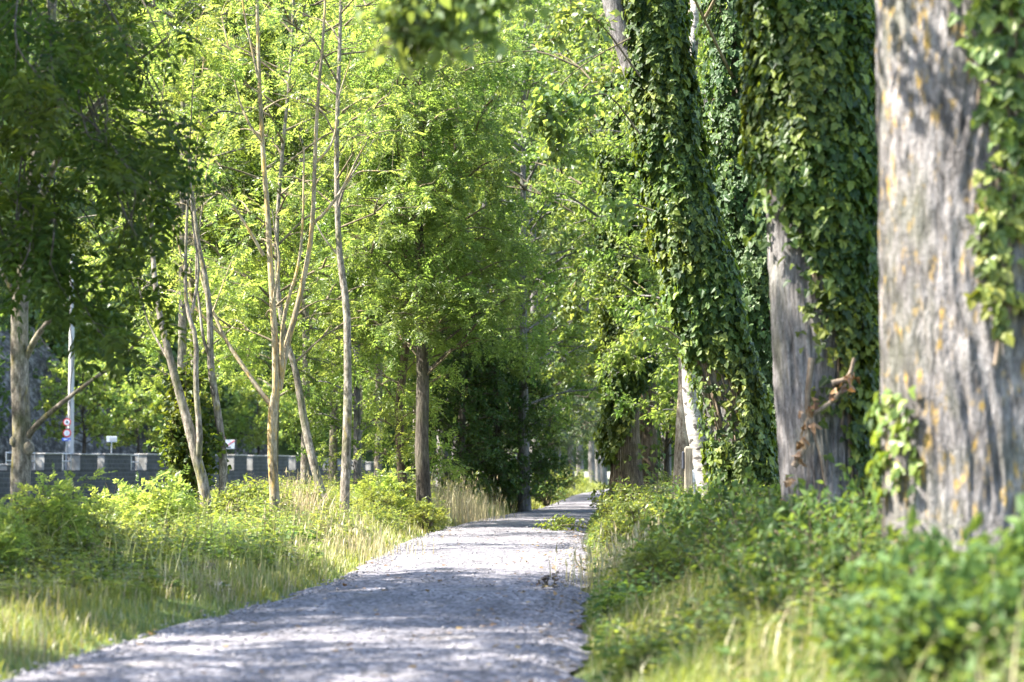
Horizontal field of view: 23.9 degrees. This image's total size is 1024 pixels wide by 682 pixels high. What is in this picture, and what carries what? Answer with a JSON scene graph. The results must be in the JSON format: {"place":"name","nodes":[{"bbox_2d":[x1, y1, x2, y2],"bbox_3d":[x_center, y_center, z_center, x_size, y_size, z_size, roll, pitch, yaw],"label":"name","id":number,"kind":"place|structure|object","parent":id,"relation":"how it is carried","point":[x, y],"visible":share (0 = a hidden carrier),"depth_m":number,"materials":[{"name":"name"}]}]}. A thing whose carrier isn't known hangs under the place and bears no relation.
{"place":"outdoors","nodes":[
{"label":"outdoors","id":0,"kind":"place"},
{"bbox_2d":[0,165,157,326],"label":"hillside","id":1,"kind":"structure","parent":0,"point":[1,283],"depth_m":204.08,"materials":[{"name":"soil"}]},
{"bbox_2d":[0,0,727,463],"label":"woodland","id":2,"kind":"object","parent":1,"relation":"on","point":[60,348],"visible":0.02,"depth_m":198.94,"materials":[{"name":"green plant"}]},
{"bbox_2d":[0,325,267,469],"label":"building","id":3,"kind":"structure","parent":0,"point":[37,361],"depth_m":172.89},
{"bbox_2d":[25,490,468,591],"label":"tall grass","id":4,"kind":"structure","parent":0,"point":[160,557],"depth_m":31.80,"materials":[{"name":"green plant"}]},
{"bbox_2d":[0,489,608,681],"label":"path","id":5,"kind":"structure","parent":0,"point":[297,650],"depth_m":21.28,"materials":[{"name":"grey gravel"}]},
{"bbox_2d":[0,525,583,681],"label":"loose stones","id":6,"kind":"object","parent":5,"relation":"on","point":[245,675],"visible":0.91,"depth_m":21.74,"materials":[{"name":"grey gravel"}]},
{"bbox_2d":[58,529,586,681],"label":"leaf litter","id":7,"kind":"object","parent":5,"relation":"on","point":[414,666],"visible":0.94,"depth_m":22.21,"materials":[{"name":"brown plant"}]},
{"bbox_2d":[8,0,712,471],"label":"hillside","id":8,"kind":"structure","parent":0,"point":[284,450],"depth_m":279.48,"materials":[{"name":"soil"}]},
{"bbox_2d":[0,478,814,681],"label":"ground","id":9,"kind":"structure","parent":0,"point":[182,618],"depth_m":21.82,"materials":[{"name":"green plant"}]},
{"bbox_2d":[0,494,43,577],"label":"elder shrub","id":10,"kind":"object","parent":9,"relation":"on","point":[16,548],"visible":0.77,"depth_m":25.89,"materials":[{"name":"green plant"}]},
{"bbox_2d":[2,518,66,571],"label":"leafy shrub","id":11,"kind":"object","parent":9,"relation":"on","point":[36,558],"visible":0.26,"depth_m":26.89,"materials":[{"name":"green plant"}]},
{"bbox_2d":[0,461,121,556],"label":"elder shrub","id":12,"kind":"object","parent":9,"relation":"on","point":[52,506],"visible":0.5,"depth_m":28.73,"materials":[{"name":"green plant"}]},
{"bbox_2d":[51,492,143,556],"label":"leafy shrub","id":13,"kind":"object","parent":9,"relation":"on","point":[97,525],"visible":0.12,"depth_m":29.93,"materials":[{"name":"green plant"}]},
{"bbox_2d":[0,0,223,520],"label":"ash tree","id":14,"kind":"object","parent":9,"relation":"on","point":[28,245],"visible":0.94,"depth_m":25.29,"materials":[{"name":"green plant"}]},
{"bbox_2d":[81,471,165,528],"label":"elder shrub","id":15,"kind":"object","parent":9,"relation":"on","point":[103,499],"visible":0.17,"depth_m":36.78,"materials":[{"name":"green plant"}]},
{"bbox_2d":[78,0,224,508],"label":"robinia tree","id":16,"kind":"object","parent":9,"relation":"on","point":[194,441],"visible":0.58,"depth_m":42.32,"materials":[{"name":"green plant"}]},
{"bbox_2d":[110,463,214,536],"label":"elder shrub","id":17,"kind":"object","parent":9,"relation":"on","point":[145,500],"visible":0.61,"depth_m":35.76,"materials":[{"name":"green plant"}]},
{"bbox_2d":[10,0,342,373],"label":"ash tree","id":18,"kind":"object","parent":9,"relation":"on","point":[211,237],"visible":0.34,"depth_m":61.37,"materials":[{"name":"green plant"}]},
{"bbox_2d":[67,0,297,405],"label":"robinia tree","id":19,"kind":"object","parent":9,"relation":"on","point":[171,270],"visible":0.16,"depth_m":71.70,"materials":[{"name":"green plant"}]},
{"bbox_2d":[143,328,231,503],"bbox_3d":[-5.942,1.743,43.978,1.593,3.984,1.569,0,-3,0],"label":"ivy bush","id":20,"kind":"object","parent":9,"relation":"on","point":[174,452],"visible":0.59,"depth_m":43.78,"materials":[{"name":"green plant"}]},
{"bbox_2d":[147,24,262,499],"bbox_3d":[-5.613,-1.026,44.566,1.736,9.705,2.282,-3,-4,44],"label":"robinia tree","id":21,"kind":"object","parent":9,"relation":"on","point":[223,466],"visible":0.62,"depth_m":44.29,"materials":[{"name":"green plant"}]},
{"bbox_2d":[0,453,411,516],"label":"stone wall","id":22,"kind":"structure","parent":9,"relation":"on","point":[82,465],"depth_m":150.75,"materials":[{"name":"grey stone"}]},
{"bbox_2d":[185,482,267,523],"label":"leafy shrub","id":23,"kind":"object","parent":9,"relation":"on","point":[229,498],"visible":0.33,"depth_m":39.83,"materials":[{"name":"green plant"}]},
{"bbox_2d":[0,465,478,607],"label":"weeds","id":24,"kind":"object","parent":9,"relation":"on","point":[83,565],"visible":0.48,"depth_m":31.25,"materials":[{"name":"green plant"}]},
{"bbox_2d":[211,473,291,511],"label":"leafy shrub","id":25,"kind":"object","parent":9,"relation":"on","point":[251,489],"visible":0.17,"depth_m":45.76,"materials":[{"name":"green plant"}]},
{"bbox_2d":[131,0,405,514],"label":"robinia tree","id":26,"kind":"object","parent":9,"relation":"on","point":[280,353],"visible":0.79,"depth_m":45.09,"materials":[{"name":"green plant"}]},
{"bbox_2d":[159,68,394,462],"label":"robinia tree","id":27,"kind":"object","parent":9,"relation":"on","point":[243,379],"visible":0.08,"depth_m":77.65,"materials":[{"name":"green plant"}]},
{"bbox_2d":[161,0,425,503],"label":"robinia tree","id":28,"kind":"object","parent":9,"relation":"on","point":[334,274],"visible":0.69,"depth_m":52.06,"materials":[{"name":"green plant"}]},
{"bbox_2d":[187,0,412,486],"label":"robinia tree","id":29,"kind":"object","parent":9,"relation":"on","point":[263,284],"visible":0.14,"depth_m":69.85,"materials":[{"name":"green plant"}]},
{"bbox_2d":[258,467,352,525],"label":"dry grass","id":30,"kind":"structure","parent":9,"relation":"on","point":[298,499],"depth_m":46.86,"materials":[{"name":"plant"}]},
{"bbox_2d":[284,480,342,517],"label":"leafy shrub","id":31,"kind":"object","parent":9,"relation":"on","point":[319,494],"visible":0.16,"depth_m":49.78,"materials":[{"name":"green plant"}]},
{"bbox_2d":[187,498,447,568],"bbox_3d":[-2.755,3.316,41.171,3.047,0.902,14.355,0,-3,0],"label":"dry grass","id":32,"kind":"structure","parent":9,"relation":"on","point":[381,537],"depth_m":40.14,"materials":[{"name":"plant"}]},
{"bbox_2d":[240,149,441,492],"bbox_3d":[-4.535,-0.247,64.255,5.420,10.522,5.814,1,-3,-10],"label":"poplar tree","id":33,"kind":"object","parent":9,"relation":"on","point":[334,422],"visible":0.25,"depth_m":63.85,"materials":[{"name":"green plant"}]},
{"bbox_2d":[219,38,466,485],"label":"robinia tree","id":34,"kind":"object","parent":9,"relation":"on","point":[332,447],"visible":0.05,"depth_m":79.77,"materials":[{"name":"green plant"}]},
{"bbox_2d":[251,0,436,518],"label":"robinia tree","id":35,"kind":"object","parent":9,"relation":"on","point":[346,448],"visible":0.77,"depth_m":50.05,"materials":[{"name":"green plant"}]},
{"bbox_2d":[290,239,402,462],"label":"robinia tree","id":36,"kind":"object","parent":9,"relation":"on","point":[362,390],"visible":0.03,"depth_m":119.91,"materials":[{"name":"green plant"}]},
{"bbox_2d":[350,477,405,514],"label":"leafy shrub","id":37,"kind":"object","parent":9,"relation":"on","point":[371,493],"visible":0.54,"depth_m":55.77,"materials":[{"name":"green plant"}]},
{"bbox_2d":[273,0,486,481],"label":"robinia tree","id":38,"kind":"object","parent":9,"relation":"on","point":[377,465],"visible":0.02,"depth_m":73.87,"materials":[{"name":"green plant"}]},
{"bbox_2d":[350,463,415,515],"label":"elder shrub","id":39,"kind":"object","parent":9,"relation":"on","point":[393,483],"visible":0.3,"depth_m":57.75,"materials":[{"name":"green plant"}]},
{"bbox_2d":[272,19,523,514],"bbox_3d":[-2.778,-1.600,59.952,5.755,13.266,5.846,-1,-3,20],"label":"ash tree","id":40,"kind":"object","parent":9,"relation":"on","point":[401,456],"visible":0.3,"depth_m":59.68,"materials":[{"name":"green plant"}]},
{"bbox_2d":[278,0,560,531],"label":"ash tree","id":41,"kind":"object","parent":9,"relation":"on","point":[380,236],"visible":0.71,"depth_m":57.29,"materials":[{"name":"green plant"}]},
{"bbox_2d":[395,492,452,532],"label":"leafy shrub","id":42,"kind":"object","parent":9,"relation":"on","point":[423,507],"visible":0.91,"depth_m":55.76,"materials":[{"name":"green plant"}]},
{"bbox_2d":[384,319,523,500],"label":"ivy covered tree","id":43,"kind":"object","parent":9,"relation":"on","point":[461,454],"visible":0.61,"depth_m":79.50,"materials":[{"name":"green plant"}]},
{"bbox_2d":[369,0,548,492],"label":"poplar tree","id":44,"kind":"object","parent":9,"relation":"on","point":[542,221],"visible":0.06,"depth_m":83.90,"materials":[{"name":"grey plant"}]},
{"bbox_2d":[412,460,520,525],"bbox_3d":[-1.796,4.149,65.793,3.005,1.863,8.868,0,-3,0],"label":"dry grass","id":45,"kind":"structure","parent":9,"relation":"on","point":[453,511],"depth_m":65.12,"materials":[{"name":"plant"}]},
{"bbox_2d":[284,463,673,508],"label":"weeds","id":46,"kind":"object","parent":9,"relation":"on","point":[581,479],"visible":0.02,"depth_m":77.24,"materials":[{"name":"green plant"}]},
{"bbox_2d":[408,10,582,498],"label":"poplar tree","id":47,"kind":"object","parent":9,"relation":"on","point":[545,379],"visible":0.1,"depth_m":89.87,"materials":[{"name":"green plant"}]},
{"bbox_2d":[438,322,568,506],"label":"ivy covered tree","id":48,"kind":"object","parent":9,"relation":"on","point":[530,421],"visible":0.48,"depth_m":81.40,"materials":[{"name":"green plant"}]},
{"bbox_2d":[436,200,601,462],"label":"willow tree","id":49,"kind":"object","parent":9,"relation":"on","point":[577,430],"visible":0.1,"depth_m":105.77,"materials":[{"name":"green plant"}]},
{"bbox_2d":[481,464,556,512],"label":"bramble bush","id":50,"kind":"object","parent":9,"relation":"on","point":[512,494],"visible":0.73,"depth_m":81.39,"materials":[{"name":"green plant"}]},
{"bbox_2d":[430,5,609,511],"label":"poplar tree","id":51,"kind":"object","parent":9,"relation":"on","point":[549,278],"visible":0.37,"depth_m":81.76,"materials":[{"name":"green plant"}]},
{"bbox_2d":[473,363,572,499],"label":"ivy covered tree","id":52,"kind":"object","parent":9,"relation":"on","point":[554,482],"visible":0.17,"depth_m":89.67,"materials":[{"name":"green plant"}]},
{"bbox_2d":[448,3,600,488],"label":"poplar tree","id":53,"kind":"object","parent":9,"relation":"on","point":[590,370],"visible":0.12,"depth_m":98.03,"materials":[{"name":"green plant"}]},
{"bbox_2d":[467,0,610,460],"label":"poplar tree","id":54,"kind":"object","parent":9,"relation":"on","point":[547,3],"visible":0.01,"depth_m":127.05,"materials":[{"name":"green plant"}]},
{"bbox_2d":[472,0,608,463],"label":"poplar tree","id":55,"kind":"object","parent":9,"relation":"on","point":[584,48],"visible":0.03,"depth_m":149.18,"materials":[{"name":"green plant"}]},
{"bbox_2d":[530,471,573,506],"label":"bramble bush","id":56,"kind":"object","parent":9,"relation":"on","point":[545,501],"visible":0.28,"depth_m":95.50,"materials":[{"name":"green plant"}]},
{"bbox_2d":[410,479,695,518],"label":"grass","id":57,"kind":"structure","parent":9,"relation":"on","point":[586,489],"depth_m":105.41,"materials":[{"name":"green plant"}]},
{"bbox_2d":[499,156,610,481],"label":"poplar tree","id":58,"kind":"object","parent":9,"relation":"on","point":[580,410],"visible":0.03,"depth_m":111.97,"materials":[{"name":"green plant"}]},
{"bbox_2d":[514,225,601,472],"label":"willow tree","id":59,"kind":"object","parent":9,"relation":"on","point":[577,436],"visible":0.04,"depth_m":129.78,"materials":[{"name":"green plant"}]},
{"bbox_2d":[532,511,587,530],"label":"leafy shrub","id":60,"kind":"object","parent":9,"relation":"on","point":[559,523],"visible":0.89,"depth_m":55.69,"materials":[{"name":"green plant"}]},
{"bbox_2d":[546,318,603,490],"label":"poplar tree","id":61,"kind":"object","parent":9,"relation":"on","point":[584,443],"visible":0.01,"depth_m":149.54,"materials":[{"name":"green plant"}]},
{"bbox_2d":[472,0,716,496],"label":"poplar tree","id":62,"kind":"object","parent":9,"relation":"on","point":[620,446],"visible":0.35,"depth_m":69.59,"materials":[{"name":"green plant"}]},
{"bbox_2d":[495,44,730,487],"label":"poplar tree","id":63,"kind":"object","parent":9,"relation":"on","point":[650,453],"visible":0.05,"depth_m":79.66,"materials":[{"name":"green plant"}]},
{"bbox_2d":[587,476,642,513],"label":"leafy shrub","id":64,"kind":"object","parent":9,"relation":"on","point":[602,494],"visible":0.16,"depth_m":59.83,"materials":[{"name":"green plant"}]},
{"bbox_2d":[587,495,644,536],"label":"leafy shrub","id":65,"kind":"object","parent":9,"relation":"on","point":[614,511],"visible":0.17,"depth_m":42.85,"materials":[{"name":"green plant"}]},
{"bbox_2d":[548,512,687,593],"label":"dry grass","id":66,"kind":"structure","parent":9,"relation":"on","point":[613,562],"depth_m":30.80,"materials":[{"name":"plant"}]},
{"bbox_2d":[591,476,655,519],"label":"leafy shrub","id":67,"kind":"object","parent":9,"relation":"on","point":[623,497],"visible":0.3,"depth_m":51.81,"materials":[{"name":"green plant"}]},
{"bbox_2d":[524,3,732,440],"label":"poplar tree","id":68,"kind":"object","parent":9,"relation":"on","point":[623,285],"visible":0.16,"depth_m":65.92,"materials":[{"name":"green plant"}]},
{"bbox_2d":[590,490,668,557],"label":"leafy shrub","id":69,"kind":"object","parent":9,"relation":"on","point":[630,516],"visible":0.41,"depth_m":33.75,"materials":[{"name":"green plant"}]},
{"bbox_2d":[577,33,714,484],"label":"poplar tree","id":70,"kind":"object","parent":9,"relation":"on","point":[594,328],"depth_m":95.85,"materials":[{"name":"green plant"}]},
{"bbox_2d":[518,0,780,507],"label":"poplar tree","id":71,"kind":"object","parent":9,"relation":"on","point":[690,253],"visible":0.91,"depth_m":37.65,"materials":[{"name":"green plant"}]},
{"bbox_2d":[599,518,706,595],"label":"leafy shrub","id":72,"kind":"object","parent":9,"relation":"on","point":[654,551],"visible":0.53,"depth_m":24.74,"materials":[{"name":"green plant"}]},
{"bbox_2d":[576,0,734,495],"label":"birch tree","id":73,"kind":"object","parent":9,"relation":"on","point":[691,418],"visible":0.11,"depth_m":49.86,"materials":[{"name":"plant"}]},
{"bbox_2d":[609,2,734,362],"bbox_3d":[6.903,-3.829,57.555,9.377,16.972,8.742,0,-3,-4],"label":"poplar tree","id":74,"kind":"object","parent":9,"relation":"on","point":[650,288],"depth_m":57.91,"materials":[{"name":"green plant"}]},
{"bbox_2d":[620,486,733,567],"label":"bramble bush","id":75,"kind":"object","parent":9,"relation":"on","point":[682,511],"visible":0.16,"depth_m":27.91,"materials":[{"name":"green plant"}]},
{"bbox_2d":[656,342,702,483],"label":"maple tree","id":76,"kind":"object","parent":9,"relation":"on","point":[668,440],"visible":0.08,"depth_m":90.92,"materials":[{"name":"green plant"}]},
{"bbox_2d":[589,0,776,441],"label":"poplar tree","id":77,"kind":"object","parent":9,"relation":"on","point":[752,262],"visible":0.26,"depth_m":45.62,"materials":[{"name":"green plant"}]},
{"bbox_2d":[682,446,692,492],"bbox_3d":[3.470,2.916,47.913,0.208,1.652,0.150,0,-3,0],"label":"wooden post","id":78,"kind":"object","parent":9,"relation":"on","point":[687,464],"visible":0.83,"depth_m":47.87,"materials":[{"name":"wood"}]},
{"bbox_2d":[356,0,1023,572],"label":"poplar tree","id":79,"kind":"object","parent":9,"relation":"on","point":[948,428],"visible":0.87,"depth_m":16.43,"materials":[{"name":"grey plant"}]},
{"bbox_2d":[672,0,728,499],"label":"bare trunk","id":80,"kind":"object","parent":9,"relation":"on","point":[681,440],"visible":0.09,"depth_m":56.80,"materials":[{"name":"beige plant"}]},
{"bbox_2d":[647,465,759,535],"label":"bramble bush","id":81,"kind":"object","parent":9,"relation":"on","point":[718,484],"visible":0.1,"depth_m":29.86,"materials":[{"name":"green plant"}]},
{"bbox_2d":[661,476,772,577],"bbox_3d":[2.303,1.983,23.509,1.572,1.336,1.704,2,-4,-30],"label":"bramble bush","id":82,"kind":"object","parent":9,"relation":"on","point":[744,505],"visible":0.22,"depth_m":23.41,"materials":[{"name":"green plant"}]},
{"bbox_2d":[682,463,781,539],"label":"bramble bush","id":83,"kind":"object","parent":9,"relation":"on","point":[772,489],"visible":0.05,"depth_m":26.92,"materials":[{"name":"green plant"}]},
{"bbox_2d":[697,513,840,618],"bbox_3d":[2.060,1.847,17.958,1.336,1.136,1.449,0,-3,1],"label":"bramble bush","id":84,"kind":"object","parent":9,"relation":"on","point":[788,560],"visible":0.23,"depth_m":17.90,"materials":[{"name":"green plant"}]},
{"bbox_2d":[700,475,874,584],"bbox_3d":[2.496,1.844,21.860,1.493,1.270,1.619,1,-3,-26],"label":"bramble bush","id":85,"kind":"object","parent":9,"relation":"on","point":[773,507],"visible":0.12,"depth_m":21.83,"materials":[{"name":"green plant"}]},
{"bbox_2d":[704,480,875,581],"bbox_3d":[2.412,1.761,19.531,1.619,1.270,1.493,-1,-3,14],"label":"bramble bush","id":86,"kind":"object","parent":9,"relation":"on","point":[806,523],"visible":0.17,"depth_m":19.40,"materials":[{"name":"green plant"}]},
{"bbox_2d":[578,470,1023,681],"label":"weeds","id":87,"kind":"object","parent":9,"relation":"on","point":[644,652],"visible":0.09,"depth_m":16.65,"materials":[{"name":"green plant"}]},
{"bbox_2d":[734,0,882,519],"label":"poplar tree","id":88,"kind":"object","parent":9,"relation":"on","point":[808,142],"visible":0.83,"depth_m":25.55,"materials":[{"name":"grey plant"}]},
{"bbox_2d":[769,463,881,554],"bbox_3d":[2.883,1.720,20.835,1.704,1.336,1.572,-1,-3,26],"label":"bramble bush","id":89,"kind":"object","parent":9,"relation":"on","point":[851,488],"visible":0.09,"depth_m":20.82,"materials":[{"name":"green plant"}]},
{"bbox_2d":[749,500,920,620],"bbox_3d":[2.317,1.654,16.513,1.449,1.136,1.336,0,-3,-6],"label":"bramble bush","id":90,"kind":"object","parent":9,"relation":"on","point":[830,563],"visible":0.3,"depth_m":16.43,"materials":[{"name":"green plant"}]},
{"bbox_2d":[783,521,967,645],"bbox_3d":[2.183,1.540,13.513,1.364,1.069,1.257,0,-3,-1],"label":"bramble bush","id":91,"kind":"object","parent":9,"relation":"on","point":[837,619],"visible":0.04,"depth_m":13.49,"materials":[{"name":"green plant"}]},
{"bbox_2d":[802,524,1004,680],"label":"nettle clump","id":92,"kind":"object","parent":9,"relation":"on","point":[835,640],"visible":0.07,"depth_m":12.38,"materials":[{"name":"green plant"}]},
{"bbox_2d":[822,555,1023,681],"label":"nettle clump","id":93,"kind":"object","parent":9,"relation":"on","point":[954,631],"visible":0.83,"depth_m":10.80,"materials":[{"name":"green plant"}]},
{"bbox_2d":[844,511,1023,681],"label":"nettle clump","id":94,"kind":"object","parent":9,"relation":"on","point":[932,549],"visible":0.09,"depth_m":11.91,"materials":[{"name":"green plant"}]},
{"bbox_2d":[849,492,1023,621],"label":"nettle clump","id":95,"kind":"object","parent":9,"relation":"on","point":[1016,532],"visible":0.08,"depth_m":12.42,"materials":[{"name":"green plant"}]},
{"bbox_2d":[898,538,1023,681],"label":"nettle clump","id":96,"kind":"object","parent":9,"relation":"on","point":[967,575],"visible":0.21,"depth_m":11.11,"materials":[{"name":"green plant"}]},
{"bbox_2d":[566,487,1021,681],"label":"grass","id":97,"kind":"structure","parent":0,"point":[699,673],"depth_m":14.80,"materials":[{"name":"plant"}]},
{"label":"road","id":98,"kind":"structure","parent":0,"visible":0},
{"bbox_2d":[67,254,74,469],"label":"utility pole","id":99,"kind":"object","parent":98,"relation":"on","point":[70,446],"visible":0.52,"depth_m":154.45,"materials":[{"name":"metal"}]},
{"bbox_2d":[31,355,129,453],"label":"maple tree","id":100,"kind":"object","parent":98,"relation":"on","point":[88,399],"visible":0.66,"depth_m":157.94,"materials":[{"name":"green plant"}]},
{"bbox_2d":[95,383,165,453],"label":"maple tree","id":101,"kind":"object","parent":98,"relation":"on","point":[148,416],"visible":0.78,"depth_m":168.88,"materials":[{"name":"green plant"}]},
{"bbox_2d":[221,378,298,454],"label":"maple tree","id":102,"kind":"object","parent":98,"relation":"on","point":[243,411],"visible":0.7,"depth_m":196.52,"materials":[{"name":"green plant"}]},
{"bbox_2d":[267,394,338,455],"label":"maple tree","id":103,"kind":"object","parent":98,"relation":"on","point":[314,440],"visible":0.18,"depth_m":209.52,"materials":[{"name":"green plant"}]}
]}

